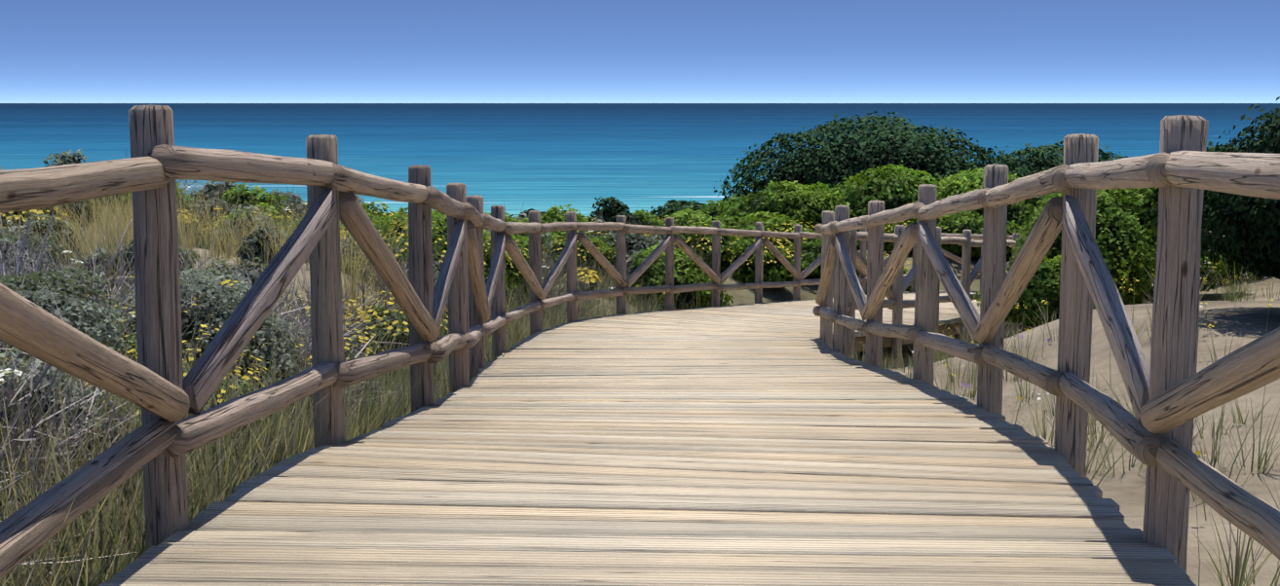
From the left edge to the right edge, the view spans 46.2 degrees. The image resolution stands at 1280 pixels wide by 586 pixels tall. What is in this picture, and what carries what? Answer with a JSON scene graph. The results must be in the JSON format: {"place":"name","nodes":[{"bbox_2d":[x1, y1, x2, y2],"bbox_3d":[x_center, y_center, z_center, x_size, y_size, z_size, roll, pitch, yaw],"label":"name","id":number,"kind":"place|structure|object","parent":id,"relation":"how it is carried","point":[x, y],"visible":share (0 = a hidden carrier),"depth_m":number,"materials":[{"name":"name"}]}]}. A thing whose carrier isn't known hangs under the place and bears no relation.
{"place":"outdoors","nodes":[
{"label":"outdoors","id":0,"kind":"place"},
{"bbox_2d":[0,103,1279,219],"bbox_3d":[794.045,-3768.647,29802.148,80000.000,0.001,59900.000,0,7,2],"label":"sea water","id":1,"kind":"structure","parent":0,"point":[545,157],"depth_m":585.24,"materials":[{"name":"blue liquid"}]},
{"bbox_2d":[0,0,1279,103],"label":"sky","id":2,"kind":"structure","parent":0,"point":[52,51],"materials":[{"name":"blue"}]},
{"bbox_2d":[7,222,1279,585],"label":"dune","id":3,"kind":"structure","parent":0,"point":[1241,323],"depth_m":9.09,"materials":[{"name":"beige sand"}]},
{"bbox_2d":[0,149,662,584],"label":"dry twig shrubs","id":4,"kind":"object","parent":3,"relation":"on","point":[294,320],"visible":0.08,"depth_m":7.93,"materials":[{"name":"grey plant"}]},
{"bbox_2d":[0,104,1026,579],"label":"log fence","id":5,"kind":"object","parent":3,"relation":"on","point":[162,393],"visible":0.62,"depth_m":4.60,"materials":[{"name":"brown wood"}]},
{"bbox_2d":[0,186,1273,456],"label":"wild flowers","id":6,"kind":"object","parent":3,"relation":"on","point":[366,320],"visible":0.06,"depth_m":12.08,"materials":[{"name":"yellow plant"}]},
{"bbox_2d":[0,96,1279,500],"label":"shrub","id":7,"kind":"object","parent":3,"relation":"on","point":[1136,244],"depth_m":19.82,"materials":[{"name":"green plant"}]},
{"bbox_2d":[0,166,1279,585],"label":"dune grass","id":8,"kind":"structure","parent":3,"relation":"on","point":[279,437],"depth_m":6.09,"materials":[{"name":"green plant"}]},
{"bbox_2d":[98,291,1196,585],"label":"boardwalk deck","id":9,"kind":"structure","parent":3,"relation":"on","point":[765,445],"depth_m":4.43,"materials":[{"name":"brown wood"}]},
{"bbox_2d":[812,114,1279,573],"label":"log fence","id":10,"kind":"object","parent":3,"relation":"on","point":[1172,394],"visible":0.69,"depth_m":4.81,"materials":[{"name":"brown wood"}]}
]}

